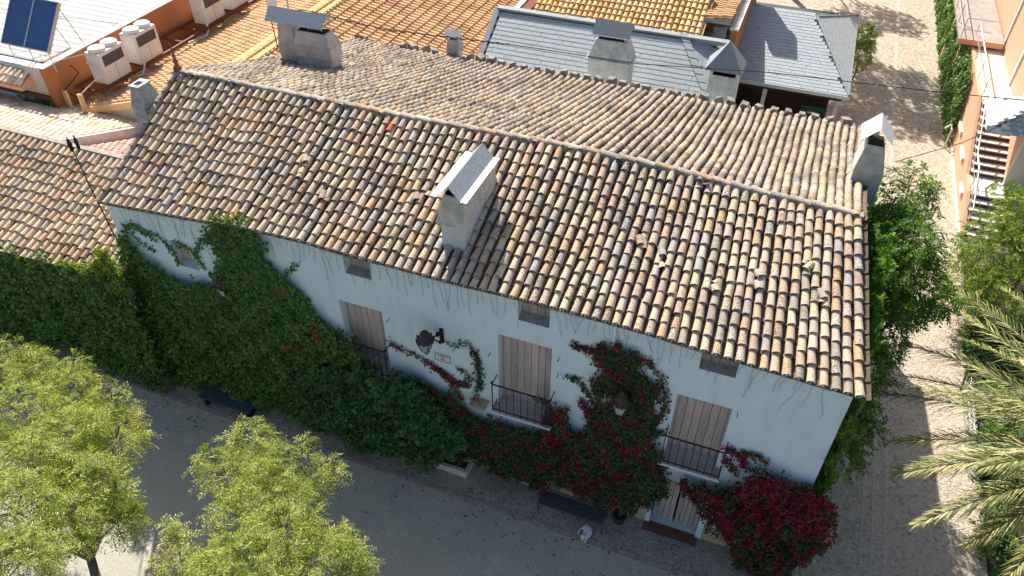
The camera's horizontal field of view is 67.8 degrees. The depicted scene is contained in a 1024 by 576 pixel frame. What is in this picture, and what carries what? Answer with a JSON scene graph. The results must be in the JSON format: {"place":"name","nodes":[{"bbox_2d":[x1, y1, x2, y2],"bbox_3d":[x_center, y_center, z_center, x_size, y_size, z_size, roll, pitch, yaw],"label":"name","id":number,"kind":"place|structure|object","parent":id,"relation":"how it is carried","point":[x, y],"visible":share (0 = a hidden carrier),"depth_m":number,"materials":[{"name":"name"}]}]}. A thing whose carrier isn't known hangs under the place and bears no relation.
{"place":"outdoors","nodes":[
{"label":"outdoors","id":0,"kind":"place"},
{"bbox_2d":[75,0,520,120],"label":"orange tiled building","id":1,"kind":"structure","parent":0,"point":[246,33],"depth_m":29.82,"materials":[{"name":"tile"}]},
{"bbox_2d":[75,0,256,93],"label":"equipment frame","id":2,"kind":"object","parent":1,"relation":"on","point":[148,63],"visible":0.71,"depth_m":29.50,"materials":[{"name":"red metal"}]},
{"bbox_2d":[84,37,131,84],"bbox_3d":[-14.240,-8.029,26.863,0.640,1.245,1.172,14,44,16],"label":"air conditioner","id":3,"kind":"object","parent":2,"relation":"on","point":[107,58],"visible":1,"depth_m":26.63,"materials":[{"name":"white metal"}]},
{"bbox_2d":[119,20,162,64],"bbox_3d":[-13.636,-9.066,28.025,0.640,1.245,1.172,14,44,16],"label":"air conditioner","id":4,"kind":"object","parent":2,"relation":"on","point":[140,40],"visible":0.98,"depth_m":27.78,"materials":[{"name":"white metal"}]},
{"bbox_2d":[137,58,145,76],"bbox_3d":[-13.524,-8.043,27.812,0.151,0.537,0.562,11,43,12],"label":"drain hose","id":5,"kind":"object","parent":4,"relation":"hanging from","point":[143,68],"visible":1,"depth_m":27.88,"materials":[{"name":"plastic"}]},
{"bbox_2d":[189,0,224,24],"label":"air conditioner","id":6,"kind":"object","parent":2,"relation":"on","point":[210,11],"visible":1,"depth_m":30.55,"materials":[{"name":"white metal"}]},
{"bbox_2d":[222,0,247,9],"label":"air conditioner","id":7,"kind":"object","parent":2,"relation":"on","point":[230,4],"visible":0.74,"depth_m":31.74,"materials":[{"name":"white metal"}]},
{"bbox_2d":[185,19,208,44],"bbox_3d":[-12.393,-10.092,30.120,0.318,0.553,1.358,18,45,19],"label":"bent pipe","id":8,"kind":"object","parent":1,"relation":"attached to","point":[199,38],"visible":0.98,"depth_m":30.27,"materials":[{"name":"grey metal"}]},
{"bbox_2d":[266,0,288,46],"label":"antenna mast","id":9,"kind":"object","parent":1,"relation":"on","point":[271,2],"visible":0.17,"depth_m":25.87,"materials":[{"name":"black metal"}]},
{"bbox_2d":[0,342,679,575],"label":"patio","id":10,"kind":"structure","parent":0,"point":[416,547],"depth_m":19.43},
{"bbox_2d":[0,334,162,575],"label":"feathery tree","id":11,"kind":"object","parent":10,"relation":"on","point":[74,461],"visible":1,"depth_m":14.64,"materials":[{"name":"green plant"}]},
{"bbox_2d":[143,512,213,575],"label":"feathery sapling","id":12,"kind":"object","parent":10,"relation":"on","point":[173,530],"visible":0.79,"depth_m":14.07,"materials":[{"name":"green plant"}]},
{"bbox_2d":[176,413,384,575],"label":"feathery tree","id":13,"kind":"object","parent":10,"relation":"on","point":[289,557],"visible":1,"depth_m":13.84,"materials":[{"name":"green plant"}]},
{"bbox_2d":[113,380,677,575],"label":"fallen leaves","id":14,"kind":"object","parent":10,"relation":"on","point":[409,493],"visible":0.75,"depth_m":19.59,"materials":[{"name":"brown plant"}]},
{"bbox_2d":[0,328,782,575],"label":"cobbled sidewalk","id":15,"kind":"structure","parent":0,"point":[702,557],"depth_m":19.86,"materials":[{"name":"grey stone"}]},
{"bbox_2d":[198,386,256,419],"bbox_3d":[-8.172,3.341,21.995,1.750,0.400,0.420,14,44,16],"label":"stone bench","id":16,"kind":"object","parent":15,"relation":"on","point":[208,395],"visible":0.95,"depth_m":21.83,"materials":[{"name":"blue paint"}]},
{"bbox_2d":[289,351,469,473],"bbox_3d":[-3.693,3.348,19.772,5.406,3.406,1.569,14,44,16],"label":"round shrub","id":17,"kind":"object","parent":15,"relation":"on","point":[358,423],"visible":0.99,"depth_m":19.41,"materials":[{"name":"green plant"}]},
{"bbox_2d":[435,459,473,477],"bbox_3d":[-1.606,4.723,20.564,1.030,0.242,0.460,14,44,16],"label":"raised planter","id":18,"kind":"object","parent":15,"relation":"on","point":[463,470],"visible":0.59,"depth_m":20.39,"materials":[{"name":"concrete"}]},
{"bbox_2d":[385,336,577,493],"bbox_3d":[-0.760,3.271,18.761,5.304,4.820,0.764,14,44,16],"label":"bougainvillea","id":19,"kind":"object","parent":15,"relation":"on","point":[489,447],"visible":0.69,"depth_m":19.00,"materials":[{"name":"green plant"}]},
{"bbox_2d":[537,478,607,533],"bbox_3d":[1.547,5.444,19.225,1.715,0.951,0.574,14,44,16],"label":"metal bench","id":20,"kind":"object","parent":15,"relation":"on","point":[569,506],"visible":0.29,"depth_m":19.26,"materials":[{"name":"blue paint"}]},
{"bbox_2d":[578,524,591,542],"bbox_3d":[1.846,6.073,19.007,0.365,0.335,0.445,-5,42,-6],"label":"cat","id":21,"kind":"object","parent":15,"relation":"on","point":[587,531],"visible":1,"depth_m":18.96},
{"bbox_2d":[612,508,626,524],"bbox_3d":[2.719,5.809,19.301,0.380,0.300,0.370,14,44,16],"label":"flower pot","id":22,"kind":"object","parent":15,"relation":"on","point":[619,520],"visible":0.82,"depth_m":19.22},
{"bbox_2d":[532,340,671,517],"bbox_3d":[2.044,3.483,17.342,3.703,5.935,1.008,14,44,16],"label":"bougainvillea","id":23,"kind":"object","parent":22,"relation":"in","point":[604,425],"visible":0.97,"depth_m":17.57,"materials":[{"name":"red plant"}]},
{"bbox_2d":[677,445,839,575],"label":"bougainvillea","id":24,"kind":"object","parent":15,"relation":"on","point":[762,554],"visible":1,"depth_m":16.70,"materials":[{"name":"red plant"}]},
{"bbox_2d":[127,8,1023,573],"bbox_3d":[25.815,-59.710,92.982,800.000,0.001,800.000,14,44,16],"label":"ground","id":25,"kind":"structure","parent":0,"point":[967,328],"depth_m":27.77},
{"bbox_2d":[0,93,167,370],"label":"annex","id":26,"kind":"object","parent":25,"relation":"on","point":[47,198],"visible":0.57,"depth_m":22.21,"materials":[{"name":"tile"}]},
{"bbox_2d":[61,89,73,109],"bbox_3d":[-15.435,-6.538,26.488,0.260,0.709,0.160,14,44,16],"label":"conduit stub","id":27,"kind":"object","parent":26,"relation":"attached to","point":[66,96],"visible":1,"depth_m":26.43,"materials":[{"name":"yellow metal"}]},
{"bbox_2d":[64,63,99,98],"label":"loose cables","id":28,"kind":"object","parent":27,"relation":"attached to","point":[76,76],"visible":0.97,"depth_m":26.32,"materials":[{"name":"rubber"}]},
{"bbox_2d":[77,94,88,112],"bbox_3d":[-14.763,-6.329,26.254,0.260,0.709,0.160,14,44,16],"label":"conduit stub","id":29,"kind":"object","parent":26,"relation":"on","point":[83,104],"visible":0.98,"depth_m":26.19,"materials":[{"name":"yellow metal"}]},
{"bbox_2d":[54,246,123,291],"bbox_3d":[-11.269,-0.676,20.138,2.508,1.725,0.429,14,44,16],"label":"sunlit creeper tuft","id":30,"kind":"object","parent":26,"relation":"attached to","point":[105,262],"visible":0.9,"depth_m":20.04,"materials":[{"name":"green plant"}]},
{"bbox_2d":[0,242,173,394],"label":"hedge","id":31,"kind":"object","parent":25,"relation":"on","point":[115,349],"visible":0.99,"depth_m":21.75,"materials":[{"name":"green plant"}]},
{"bbox_2d":[0,0,246,107],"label":"parapet building","id":32,"kind":"structure","parent":25,"relation":"on","point":[92,22],"depth_m":28.07,"materials":[{"name":"paint"}]},
{"bbox_2d":[16,93,54,106],"bbox_3d":[-16.630,-6.470,26.831,1.843,0.899,0.319,14,44,16],"label":"hanging ivy","id":33,"kind":"object","parent":32,"relation":"hanging from","point":[42,102],"visible":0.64,"depth_m":26.70,"materials":[{"name":"green plant"}]},
{"bbox_2d":[0,0,86,71],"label":"solar collector","id":34,"kind":"object","parent":32,"relation":"on","point":[29,25],"visible":0.88,"depth_m":25.63,"materials":[{"name":"glass"}]},
{"bbox_2d":[42,48,71,63],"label":"steel beam","id":35,"kind":"structure","parent":32,"relation":"on","point":[56,55],"depth_m":26.51,"materials":[{"name":"white metal"}]},
{"bbox_2d":[0,337,696,575],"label":"kerb","id":36,"kind":"structure","parent":25,"relation":"on","point":[476,502],"depth_m":20.19,"materials":[{"name":"grey concrete"}]},
{"bbox_2d":[94,5,893,547],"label":"white house","id":37,"kind":"structure","parent":25,"relation":"on","point":[732,235],"depth_m":17.39,"materials":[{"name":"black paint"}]},
{"bbox_2d":[66,135,120,246],"bbox_3d":[-10.567,-2.405,19.273,0.409,3.441,0.118,14,44,16],"label":"iron roof ornament","id":38,"kind":"object","parent":37,"relation":"attached to","point":[70,146],"visible":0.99,"depth_m":18.63,"materials":[{"name":"metal"}]},
{"bbox_2d":[213,277,233,298],"bbox_3d":[-7.386,-0.020,19.520,0.465,0.811,0.410,14,44,16],"label":"wall lantern","id":39,"kind":"object","parent":37,"relation":"attached to","point":[217,287],"depth_m":19.33,"materials":[{"name":"grey metal"}]},
{"bbox_2d":[113,209,371,427],"bbox_3d":[-7.189,0.900,19.822,7.821,7.052,1.052,14,44,16],"label":"climbing vine","id":40,"kind":"object","parent":37,"relation":"attached to","point":[255,284],"visible":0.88,"depth_m":20.07,"materials":[{"name":"green plant"}]},
{"bbox_2d":[345,302,356,350],"bbox_3d":[-4.061,0.870,19.191,0.038,1.997,0.080,14,44,16],"label":"window frame","id":41,"kind":"structure","parent":37,"relation":"in","point":[345,302],"depth_m":19.04,"materials":[{"name":"wood"}]},
{"bbox_2d":[400,42,407,48],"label":"eave stone","id":42,"kind":"object","parent":37,"relation":"on","point":[403,45],"visible":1,"depth_m":27.42,"materials":[{"name":"stone"}]},
{"bbox_2d":[408,42,418,50],"bbox_3d":[-3.553,-8.669,27.359,0.298,0.203,0.336,-35,52,-29],"label":"eave stone","id":43,"kind":"object","parent":37,"relation":"on","point":[412,45],"visible":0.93,"depth_m":27.30,"materials":[{"name":"grey stone"}]},
{"bbox_2d":[420,45,430,51],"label":"eave stone","id":44,"kind":"object","parent":37,"relation":"on","point":[425,48],"visible":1,"depth_m":27.21,"materials":[{"name":"stone"}]},
{"bbox_2d":[415,328,444,354],"bbox_3d":[-1.916,1.171,17.507,0.465,0.811,0.664,14,44,16],"label":"wall lantern","id":45,"kind":"object","parent":37,"relation":"attached to","point":[425,339],"depth_m":17.30,"materials":[{"name":"brown metal"}]},
{"bbox_2d":[432,48,438,53],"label":"eave stone","id":46,"kind":"object","parent":37,"relation":"on","point":[434,50],"visible":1,"depth_m":27.06,"materials":[{"name":"stone"}]},
{"bbox_2d":[434,351,451,363],"bbox_3d":[-1.662,1.676,18.270,0.440,0.280,0.026,14,44,16],"label":"wall plaque","id":47,"kind":"object","parent":37,"relation":"attached to","point":[441,357],"depth_m":18.25,"materials":[{"name":"ceramic"}]},
{"bbox_2d":[466,53,474,58],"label":"eave stone","id":48,"kind":"object","parent":37,"relation":"on","point":[471,56],"visible":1,"depth_m":26.73,"materials":[{"name":"stone"}]},
{"bbox_2d":[120,209,830,414],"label":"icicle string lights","id":49,"kind":"object","parent":37,"relation":"hanging from","point":[433,292],"visible":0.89,"depth_m":16.94,"materials":[{"name":"grey plastic"}]},
{"bbox_2d":[469,396,489,411],"bbox_3d":[-0.797,2.892,18.709,0.440,0.240,0.298,14,44,16],"label":"wall basket","id":50,"kind":"object","parent":37,"relation":"attached to","point":[482,405],"depth_m":18.63,"materials":[{"name":"wicker"}]},
{"bbox_2d":[475,53,485,62],"bbox_3d":[-1.086,-8.068,26.705,0.291,0.169,0.320,-35,59,-29],"label":"eave stone","id":51,"kind":"object","parent":37,"relation":"on","point":[480,57],"visible":0.93,"depth_m":26.66,"materials":[{"name":"grey stone"}]},
{"bbox_2d":[486,55,496,63],"bbox_3d":[-0.723,-7.973,26.595,0.328,0.177,0.293,10,41,16],"label":"eave stone","id":52,"kind":"object","parent":37,"relation":"on","point":[492,59],"visible":1,"depth_m":26.52,"materials":[{"name":"grey stone"}]},
{"bbox_2d":[497,59,505,64],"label":"eave stone","id":53,"kind":"object","parent":37,"relation":"on","point":[501,61],"visible":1,"depth_m":26.40,"materials":[{"name":"stone"}]},
{"bbox_2d":[502,335,504,394],"bbox_3d":[-0.201,1.739,17.960,0.038,2.337,0.080,14,44,16],"label":"window frame","id":54,"kind":"structure","parent":37,"relation":"in","point":[503,390],"depth_m":17.98,"materials":[{"name":"brown wood"}]},
{"bbox_2d":[509,61,515,66],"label":"eave stone","id":55,"kind":"object","parent":37,"relation":"on","point":[512,64],"visible":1,"depth_m":26.28,"materials":[{"name":"stone"}]},
{"bbox_2d":[520,64,527,68],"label":"eave stone","id":56,"kind":"object","parent":37,"relation":"on","point":[523,66],"visible":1,"depth_m":26.19,"materials":[{"name":"stone"}]},
{"bbox_2d":[507,470,545,488],"bbox_3d":[0.345,5.013,20.118,1.150,0.402,0.088,14,44,16],"label":"basement grille","id":57,"kind":"object","parent":37,"relation":"attached to","point":[522,480],"visible":0.08,"depth_m":20.21,"materials":[{"name":"black metal"}]},
{"bbox_2d":[534,65,540,70],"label":"eave stone","id":58,"kind":"object","parent":37,"relation":"on","point":[536,68],"visible":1,"depth_m":26.07,"materials":[{"name":"stone"}]},
{"bbox_2d":[545,66,554,73],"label":"eave stone","id":59,"kind":"object","parent":37,"relation":"on","point":[549,69],"visible":1,"depth_m":25.93,"materials":[{"name":"grey stone"}]},
{"bbox_2d":[559,69,567,75],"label":"eave stone","id":60,"kind":"object","parent":37,"relation":"on","point":[564,72],"visible":1,"depth_m":25.83,"materials":[{"name":"stone"}]},
{"bbox_2d":[569,71,580,77],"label":"eave stone","id":61,"kind":"object","parent":37,"relation":"on","point":[575,74],"visible":1,"depth_m":25.69,"materials":[{"name":"grey stone"}]},
{"bbox_2d":[582,73,590,80],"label":"eave stone","id":62,"kind":"object","parent":37,"relation":"on","point":[585,76],"visible":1,"depth_m":25.52,"materials":[{"name":"stone"}]},
{"bbox_2d":[594,75,603,81],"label":"eave stone","id":63,"kind":"object","parent":37,"relation":"on","point":[597,78],"visible":1,"depth_m":25.45,"materials":[{"name":"grey stone"}]},
{"bbox_2d":[605,76,617,84],"bbox_3d":[3.312,-6.941,25.420,0.333,0.199,0.296,26,59,25],"label":"eave stone","id":64,"kind":"object","parent":37,"relation":"on","point":[611,80],"visible":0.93,"depth_m":25.36,"materials":[{"name":"grey stone"}]},
{"bbox_2d":[611,392,634,416],"bbox_3d":[2.392,2.416,16.380,0.465,0.811,0.664,14,44,16],"label":"wall lantern","id":65,"kind":"object","parent":37,"relation":"attached to","point":[621,402],"depth_m":16.11,"materials":[{"name":"brown metal"}]},
{"bbox_2d":[618,80,627,85],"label":"eave stone","id":66,"kind":"object","parent":37,"relation":"on","point":[622,82],"visible":1,"depth_m":25.22,"materials":[{"name":"stone"}]},
{"bbox_2d":[630,82,639,87],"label":"eave stone","id":67,"kind":"object","parent":37,"relation":"on","point":[635,84],"visible":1,"depth_m":25.11,"materials":[{"name":"stone"}]},
{"bbox_2d":[642,84,650,90],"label":"eave stone","id":68,"kind":"object","parent":37,"relation":"on","point":[646,87],"visible":1,"depth_m":24.97,"materials":[{"name":"stone"}]},
{"bbox_2d":[656,86,665,93],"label":"eave stone","id":69,"kind":"object","parent":37,"relation":"on","point":[661,89],"visible":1,"depth_m":24.91,"materials":[{"name":"stone"}]},
{"bbox_2d":[652,478,679,520],"bbox_3d":[3.814,5.131,18.795,0.530,1.920,0.051,14,44,16],"label":"door leaf","id":70,"kind":"structure","parent":37,"relation":"in","point":[666,508],"depth_m":18.97,"materials":[{"name":"wood"}]},
{"bbox_2d":[667,394,679,444],"bbox_3d":[3.613,2.838,16.960,0.038,2.027,0.080,14,44,16],"label":"window frame","id":71,"kind":"structure","parent":37,"relation":"in","point":[678,394],"depth_m":16.94,"materials":[{"name":"brown wood"}]},
{"bbox_2d":[669,87,680,97],"bbox_3d":[5.319,-6.361,24.787,0.289,0.168,0.318,-35,55,-26],"label":"eave stone","id":72,"kind":"object","parent":37,"relation":"on","point":[676,91],"visible":1,"depth_m":24.74,"materials":[{"name":"grey stone"}]},
{"bbox_2d":[674,485,705,528],"bbox_3d":[4.369,5.275,18.634,0.580,1.920,0.053,14,44,16],"label":"door leaf","id":73,"kind":"structure","parent":37,"relation":"in","point":[684,514],"depth_m":18.90,"materials":[{"name":"wood"}]},
{"bbox_2d":[685,90,695,98],"bbox_3d":[5.782,-6.272,24.692,0.280,0.150,0.249,36,58,24],"label":"eave stone","id":74,"kind":"object","parent":37,"relation":"on","point":[690,94],"visible":0.93,"depth_m":24.64,"materials":[{"name":"grey stone"}]},
{"bbox_2d":[698,91,708,100],"bbox_3d":[6.204,-6.188,24.578,0.324,0.196,0.288,17,51,7],"label":"eave stone","id":75,"kind":"object","parent":37,"relation":"on","point":[703,96],"visible":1,"depth_m":24.51,"materials":[{"name":"grey stone"}]},
{"bbox_2d":[713,96,722,102],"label":"eave stone","id":76,"kind":"object","parent":37,"relation":"on","point":[718,99],"visible":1,"depth_m":24.40,"materials":[{"name":"stone"}]},
{"bbox_2d":[715,409,731,458],"bbox_3d":[4.646,3.104,16.661,0.038,2.027,0.080,14,44,16],"label":"window frame","id":77,"kind":"structure","parent":37,"relation":"in","point":[729,413],"depth_m":16.65,"materials":[{"name":"wood"}]},
{"bbox_2d":[726,96,734,104],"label":"eave stone","id":78,"kind":"object","parent":37,"relation":"on","point":[730,100],"visible":1,"depth_m":24.30,"materials":[{"name":"grey stone"}]},
{"bbox_2d":[739,100,749,108],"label":"eave stone","id":79,"kind":"object","parent":37,"relation":"on","point":[744,104],"visible":0.93,"depth_m":24.14,"materials":[{"name":"grey stone"}]},
{"bbox_2d":[754,103,763,110],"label":"eave stone","id":80,"kind":"object","parent":37,"relation":"on","point":[757,106],"visible":1,"depth_m":24.02,"materials":[{"name":"stone"}]},
{"bbox_2d":[770,106,778,112],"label":"eave stone","id":81,"kind":"object","parent":37,"relation":"on","point":[773,109],"visible":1,"depth_m":23.91,"materials":[{"name":"stone"}]},
{"bbox_2d":[785,108,791,114],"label":"eave stone","id":82,"kind":"object","parent":37,"relation":"on","point":[788,111],"visible":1,"depth_m":23.83,"materials":[{"name":"stone"}]},
{"bbox_2d":[798,111,805,117],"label":"eave stone","id":83,"kind":"object","parent":37,"relation":"on","point":[801,114],"visible":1,"depth_m":23.69,"materials":[{"name":"stone"}]},
{"bbox_2d":[811,112,818,119],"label":"eave stone","id":84,"kind":"object","parent":37,"relation":"on","point":[814,116],"visible":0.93,"depth_m":23.56,"materials":[{"name":"stone"}]},
{"bbox_2d":[826,115,834,122],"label":"eave stone","id":85,"kind":"object","parent":37,"relation":"on","point":[829,118],"visible":1,"depth_m":23.47,"materials":[{"name":"stone"}]},
{"bbox_2d":[840,116,852,124],"bbox_3d":[10.293,-5.142,23.422,0.334,0.177,0.304,1,31,3],"label":"eave stone","id":86,"kind":"object","parent":37,"relation":"on","point":[846,120],"visible":1,"depth_m":23.33,"materials":[{"name":"white stone"}]},
{"bbox_2d":[793,196,900,572],"bbox_3d":[8.140,1.780,18.569,0.988,7.455,8.084,14,44,16],"label":"gable creeper","id":87,"kind":"object","parent":37,"relation":"attached to","point":[883,263],"visible":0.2,"depth_m":15.92,"materials":[{"name":"green plant"}]},
{"bbox_2d":[515,0,756,48],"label":"yellow tiled building","id":88,"kind":"structure","parent":25,"relation":"on","point":[700,17],"depth_m":29.77,"materials":[{"name":"tile"}]},
{"bbox_2d":[711,24,728,38],"bbox_3d":[8.000,-9.829,29.471,0.689,0.729,0.774,14,44,16],"label":"rooftop machine","id":89,"kind":"object","parent":88,"relation":"on","point":[720,31],"visible":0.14,"depth_m":29.42,"materials":[{"name":"grey paint"}]},
{"bbox_2d":[478,5,746,106],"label":"slate roofed building","id":90,"kind":"structure","parent":0,"point":[614,40],"depth_m":28.23,"materials":[{"name":"stone"}]},
{"bbox_2d":[756,0,962,292],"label":"flagstone path","id":91,"kind":"structure","parent":0,"point":[919,128],"depth_m":36.53,"materials":[{"name":"beige stone"}]},
{"bbox_2d":[734,0,859,119],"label":"slate pavilion","id":92,"kind":"structure","parent":91,"relation":"on","point":[775,38],"depth_m":31.49,"materials":[{"name":"stone"}]},
{"bbox_2d":[799,104,826,121],"bbox_3d":[12.310,-6.576,31.770,1.000,2.200,0.140,14,44,16],"label":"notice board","id":93,"kind":"object","parent":92,"relation":"on","point":[809,110],"visible":0.43,"depth_m":31.11,"materials":[{"name":"green metal"}]},
{"bbox_2d":[852,21,878,79],"bbox_3d":[16.911,-11.396,36.995,1.504,2.462,3.573,14,44,16],"label":"corner bush","id":94,"kind":"object","parent":91,"relation":"on","point":[868,43],"visible":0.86,"depth_m":36.46,"materials":[{"name":"green plant"}]},
{"bbox_2d":[943,124,952,147],"bbox_3d":[18.484,-6.449,32.489,0.416,1.028,0.240,-20,45,-21],"label":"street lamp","id":95,"kind":"object","parent":91,"relation":"on","point":[947,139],"visible":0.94,"depth_m":32.32,"materials":[{"name":"white metal"}]},
{"bbox_2d":[933,0,974,143],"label":"ivy wall","id":96,"kind":"structure","parent":91,"relation":"on","point":[944,21],"depth_m":35.13,"materials":[{"name":"green plant"}]},
{"bbox_2d":[791,286,987,575],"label":"cobbled path","id":97,"kind":"structure","parent":0,"point":[910,499],"depth_m":19.98,"materials":[{"name":"beige stone"}]},
{"bbox_2d":[791,0,976,575],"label":"path strips","id":98,"kind":"object","parent":97,"relation":"on","point":[891,157],"visible":0.4,"depth_m":20.68,"materials":[{"name":"stone"}]},
{"bbox_2d":[823,159,968,487],"bbox_3d":[8.706,1.800,18.223,2.438,7.784,7.294,14,44,16],"label":"wisteria tree","id":99,"kind":"object","parent":97,"relation":"on","point":[903,308],"visible":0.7,"depth_m":16.87,"materials":[{"name":"green plant"}]},
{"bbox_2d":[960,367,978,475],"bbox_3d":[12.824,3.694,21.353,0.218,0.769,3.529,14,44,16],"label":"border hurdle","id":100,"kind":"object","parent":97,"relation":"on","point":[966,417],"visible":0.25,"depth_m":21.49,"materials":[{"name":"grey plant"}]},
{"bbox_2d":[945,0,1023,243],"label":"salmon building","id":101,"kind":"structure","parent":0,"point":[979,162],"depth_m":30.21,"materials":[{"name":"paint"}]},
{"bbox_2d":[895,115,1023,161],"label":"service wire","id":102,"kind":"object","parent":101,"relation":"attached to","point":[958,143],"visible":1,"depth_m":19.68,"materials":[{"name":"plastic"}]},
{"bbox_2d":[938,0,1003,95],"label":"corner balcony","id":103,"kind":"structure","parent":101,"relation":"attached to","point":[971,15],"depth_m":34.96,"materials":[{"name":"metal"}]},
{"bbox_2d":[985,96,1023,136],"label":"slate porch roof","id":104,"kind":"structure","parent":101,"relation":"attached to","point":[999,112],"depth_m":27.52,"materials":[{"name":"white"}]},
{"bbox_2d":[962,246,1023,575],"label":"planting bed","id":105,"kind":"object","parent":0,"point":[978,421],"depth_m":23.29,"materials":[{"name":"green plant"}]},
{"bbox_2d":[294,9,1023,296],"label":"overhead cable","id":106,"kind":"object","parent":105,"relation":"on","point":[648,64],"visible":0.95,"depth_m":23.33,"materials":[{"name":"plastic"}]},
{"bbox_2d":[873,278,1023,575],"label":"palm tree","id":107,"kind":"object","parent":105,"relation":"on","point":[1008,458],"visible":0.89,"depth_m":14.77,"materials":[{"name":"green plant"}]},
{"bbox_2d":[935,178,1023,331],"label":"bottlebrush tree","id":108,"kind":"object","parent":105,"relation":"on","point":[1013,243],"visible":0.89,"depth_m":23.34,"materials":[{"name":"green plant"}]},
{"bbox_2d":[957,304,1023,575],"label":"undergrowth","id":109,"kind":"object","parent":105,"relation":"on","point":[999,561],"visible":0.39,"depth_m":20.83,"materials":[{"name":"green plant"}]}
]}

